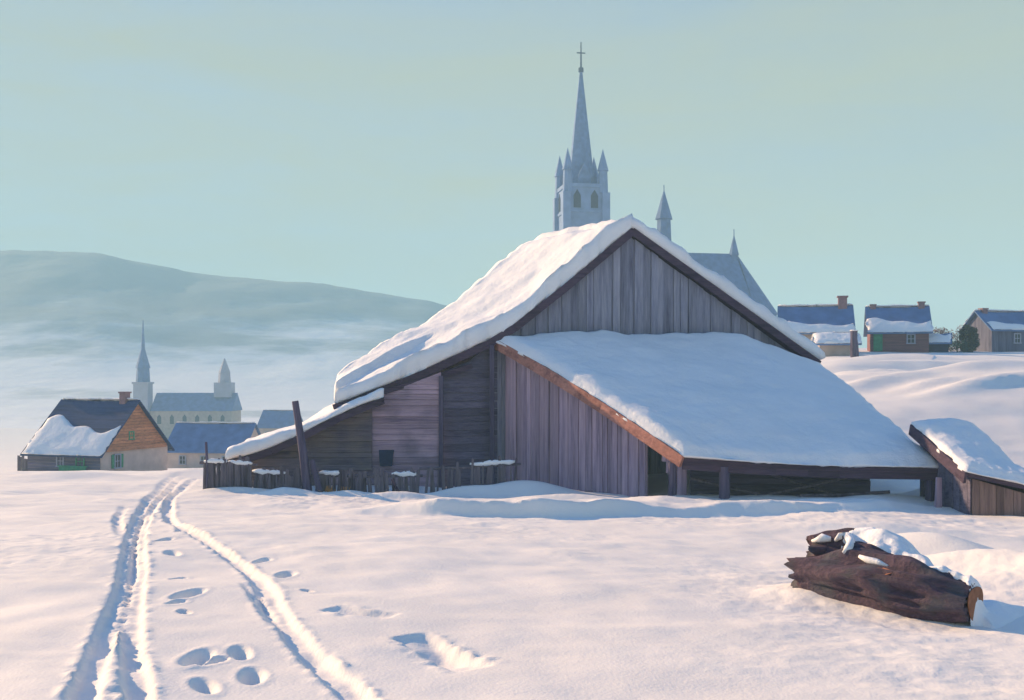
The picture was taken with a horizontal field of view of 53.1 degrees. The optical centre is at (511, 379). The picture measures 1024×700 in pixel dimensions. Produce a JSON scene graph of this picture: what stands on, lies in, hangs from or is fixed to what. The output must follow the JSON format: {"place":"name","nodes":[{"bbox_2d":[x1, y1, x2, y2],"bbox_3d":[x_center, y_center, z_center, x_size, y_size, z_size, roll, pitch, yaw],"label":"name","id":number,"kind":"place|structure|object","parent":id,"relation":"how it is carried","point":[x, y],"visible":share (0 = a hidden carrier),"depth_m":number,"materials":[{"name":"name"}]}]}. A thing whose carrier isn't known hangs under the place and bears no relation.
{"place":"outdoors","nodes":[
{"label":"outdoors","id":0,"kind":"place"},
{"bbox_2d":[0,250,446,428],"bbox_3d":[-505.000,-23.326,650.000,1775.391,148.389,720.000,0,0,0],"label":"hills","id":1,"kind":"structure","parent":0,"point":[71,324],"depth_m":586.30,"materials":[{"name":"white snow"}]},
{"bbox_2d":[317,486,338,491],"bbox_3d":[-5.589,3.330,31.107,0.570,0.230,0.387,0,0,-29],"label":"straw tuft","id":2,"kind":"object","parent":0,"point":[327,489],"visible":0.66,"depth_m":31.18,"materials":[{"name":"yellow plant"}]},
{"bbox_2d":[0,347,1023,699],"bbox_3d":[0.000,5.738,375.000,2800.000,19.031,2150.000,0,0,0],"label":"snow ground","id":3,"kind":"structure","parent":0,"point":[156,585],"depth_m":13.87,"materials":[{"name":"white snow"}]},
{"bbox_2d":[17,392,174,470],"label":"cottage","id":4,"kind":"structure","parent":3,"relation":"on","point":[123,432],"depth_m":76.09,"materials":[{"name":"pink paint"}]},
{"bbox_2d":[55,457,63,466],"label":"window","id":5,"kind":"structure","parent":4,"relation":"in","point":[57,459],"depth_m":74.59,"materials":[{"name":"wood"}]},
{"bbox_2d":[75,457,84,465],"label":"window","id":6,"kind":"structure","parent":4,"relation":"in","point":[76,461],"depth_m":73.95,"materials":[{"name":"green paint"}]},
{"bbox_2d":[113,453,121,468],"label":"window","id":7,"kind":"structure","parent":4,"relation":"in","point":[117,457],"depth_m":74.95,"materials":[{"name":"wood"}]},
{"bbox_2d":[129,431,134,439],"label":"window","id":8,"kind":"structure","parent":4,"relation":"in","point":[131,435],"depth_m":76.43,"materials":[{"name":"green paint"}]},
{"bbox_2d":[132,323,241,438],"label":"church","id":9,"kind":"structure","parent":3,"relation":"on","point":[169,411],"depth_m":254.87,"materials":[{"name":"stone"}]},
{"bbox_2d":[157,415,160,423],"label":"window","id":10,"kind":"structure","parent":9,"relation":"in","point":[159,417],"depth_m":254.49,"materials":[{"name":"glass"}]},
{"bbox_2d":[170,415,173,423],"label":"window","id":11,"kind":"structure","parent":9,"relation":"in","point":[171,417],"depth_m":254.49,"materials":[{"name":"glass"}]},
{"bbox_2d":[205,442,207,488],"bbox_3d":[-9.503,2.801,31.899,0.134,1.743,0.100,0,0,0],"label":"fence pole","id":12,"kind":"object","parent":3,"relation":"on","point":[206,451],"visible":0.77,"depth_m":31.86,"materials":[{"name":"brown wood"}]},
{"bbox_2d":[167,421,260,467],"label":"house","id":13,"kind":"structure","parent":3,"relation":"on","point":[187,440],"depth_m":110.16,"materials":[{"name":"blue paint"}]},
{"bbox_2d":[178,455,185,464],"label":"window","id":14,"kind":"structure","parent":13,"relation":"in","point":[182,458],"depth_m":109.30,"materials":[{"name":"wood"}]},
{"bbox_2d":[199,455,257,488],"bbox_3d":[-8.835,2.976,31.862,1.828,1.295,0.207,0,0,3],"label":"picket fence","id":15,"kind":"object","parent":3,"relation":"on","point":[233,473],"visible":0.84,"depth_m":31.82,"materials":[{"name":"grey wood"}]},
{"bbox_2d":[257,409,302,433],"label":"house","id":16,"kind":"structure","parent":3,"relation":"on","point":[270,420],"depth_m":198.22,"materials":[{"name":"blue paint"}]},
{"bbox_2d":[252,466,311,488],"bbox_3d":[-7.215,3.137,31.719,2.033,0.962,0.194,0,0,6],"label":"picket fence","id":17,"kind":"object","parent":3,"relation":"on","point":[262,479],"visible":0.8,"depth_m":31.68,"materials":[{"name":"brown wood"}]},
{"bbox_2d":[292,401,311,490],"bbox_3d":[-6.421,2.159,31.407,0.664,3.063,0.309,0,0,0],"label":"fence pole","id":18,"kind":"object","parent":3,"relation":"on","point":[304,466],"visible":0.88,"depth_m":31.30,"materials":[{"name":"brown wood"}]},
{"bbox_2d":[309,459,322,491],"bbox_3d":[-5.954,3.066,31.299,0.489,1.277,0.196,0,0,0],"label":"fence pole","id":19,"kind":"object","parent":3,"relation":"on","point":[318,486],"visible":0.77,"depth_m":31.23,"materials":[{"name":"brown wood"}]},
{"bbox_2d":[311,467,422,492],"bbox_3d":[-4.491,3.201,31.771,3.437,1.062,0.187,0,0,-6],"label":"picket fence","id":20,"kind":"object","parent":3,"relation":"on","point":[325,476],"visible":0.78,"depth_m":31.73,"materials":[{"name":"brown wood"}]},
{"bbox_2d":[391,478,398,490],"bbox_3d":[-3.445,3.365,31.002,0.462,0.782,0.124,0,0,0],"label":"fence pole","id":21,"kind":"object","parent":3,"relation":"on","point":[394,484],"visible":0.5,"depth_m":30.96,"materials":[{"name":"brown wood"}]},
{"bbox_2d":[419,455,520,492],"bbox_3d":[-1.307,3.029,31.813,3.177,1.394,0.188,0,0,4],"label":"picket fence","id":22,"kind":"object","parent":3,"relation":"on","point":[499,463],"visible":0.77,"depth_m":31.77,"materials":[{"name":"brown wood"}]},
{"bbox_2d":[225,213,938,501],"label":"barn","id":23,"kind":"structure","parent":3,"relation":"on","point":[626,355],"depth_m":34.20,"materials":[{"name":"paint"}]},
{"bbox_2d":[553,42,776,316],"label":"church","id":24,"kind":"structure","parent":3,"relation":"on","point":[582,196],"depth_m":198.89,"materials":[{"name":"stone"}]},
{"bbox_2d":[777,296,855,339],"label":"house","id":25,"kind":"structure","parent":3,"relation":"on","point":[807,320],"depth_m":84.80,"materials":[{"name":"blue paint"}]},
{"bbox_2d":[811,332,861,356],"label":"hut","id":26,"kind":"object","parent":3,"relation":"on","point":[832,344],"visible":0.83,"depth_m":76.88,"materials":[{"name":"beige paint"}]},
{"bbox_2d":[850,329,858,356],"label":"gate post","id":27,"kind":"object","parent":3,"relation":"on","point":[854,349],"visible":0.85,"depth_m":71.79,"materials":[{"name":"grey wood"}]},
{"bbox_2d":[863,301,933,352],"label":"house","id":28,"kind":"structure","parent":3,"relation":"on","point":[899,328],"depth_m":86.07,"materials":[{"name":"brick"}]},
{"bbox_2d":[873,334,882,350],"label":"door","id":29,"kind":"structure","parent":28,"relation":"in","point":[877,338],"depth_m":86.09,"materials":[{"name":"green paint"}]},
{"bbox_2d":[906,334,915,343],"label":"window","id":30,"kind":"structure","parent":28,"relation":"in","point":[910,337],"depth_m":85.41,"materials":[{"name":"wood"}]},
{"bbox_2d":[784,527,1023,628],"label":"fallen log","id":31,"kind":"object","parent":3,"relation":"on","point":[884,570],"visible":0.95,"depth_m":12.70,"materials":[{"name":"brown wood"}]},
{"bbox_2d":[934,477,941,507],"bbox_3d":[11.191,3.048,26.900,0.170,0.983,0.120,0,0,0],"label":"stub post","id":32,"kind":"object","parent":3,"relation":"on","point":[938,494],"visible":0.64,"depth_m":26.85,"materials":[{"name":"brown wood"}]},
{"bbox_2d":[929,333,952,351],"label":"hut","id":33,"kind":"object","parent":3,"relation":"on","point":[938,342],"visible":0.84,"depth_m":85.11,"materials":[{"name":"paint"}]},
{"bbox_2d":[933,327,948,333],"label":"shrub","id":34,"kind":"object","parent":3,"relation":"on","point":[940,331],"visible":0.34,"depth_m":94.83,"materials":[{"name":"green plant"}]},
{"bbox_2d":[949,325,961,346],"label":"shrub","id":35,"kind":"object","parent":3,"relation":"on","point":[954,336],"visible":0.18,"depth_m":92.43,"materials":[{"name":"green plant"}]},
{"bbox_2d":[948,338,970,351],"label":"shrub","id":36,"kind":"object","parent":3,"relation":"on","point":[956,344],"visible":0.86,"depth_m":85.29,"materials":[{"name":"green plant"}]},
{"bbox_2d":[909,418,1023,515],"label":"shed","id":37,"kind":"structure","parent":3,"relation":"on","point":[980,472],"depth_m":26.30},
{"bbox_2d":[958,324,979,351],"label":"cedar tree","id":38,"kind":"object","parent":3,"relation":"on","point":[969,332],"visible":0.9,"depth_m":85.74,"materials":[{"name":"green plant"}]},
{"bbox_2d":[958,308,1023,351],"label":"house","id":39,"kind":"structure","parent":3,"relation":"on","point":[1001,331],"depth_m":87.41,"materials":[{"name":"wood"}]},
{"bbox_2d":[1013,333,1021,343],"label":"window","id":40,"kind":"structure","parent":39,"relation":"in","point":[1016,336],"depth_m":87.24,"materials":[{"name":"wood"}]},
{"bbox_2d":[0,0,1023,347],"label":"sky","id":41,"kind":"structure","parent":0,"point":[867,152],"materials":[{"name":"blue"}]}
]}

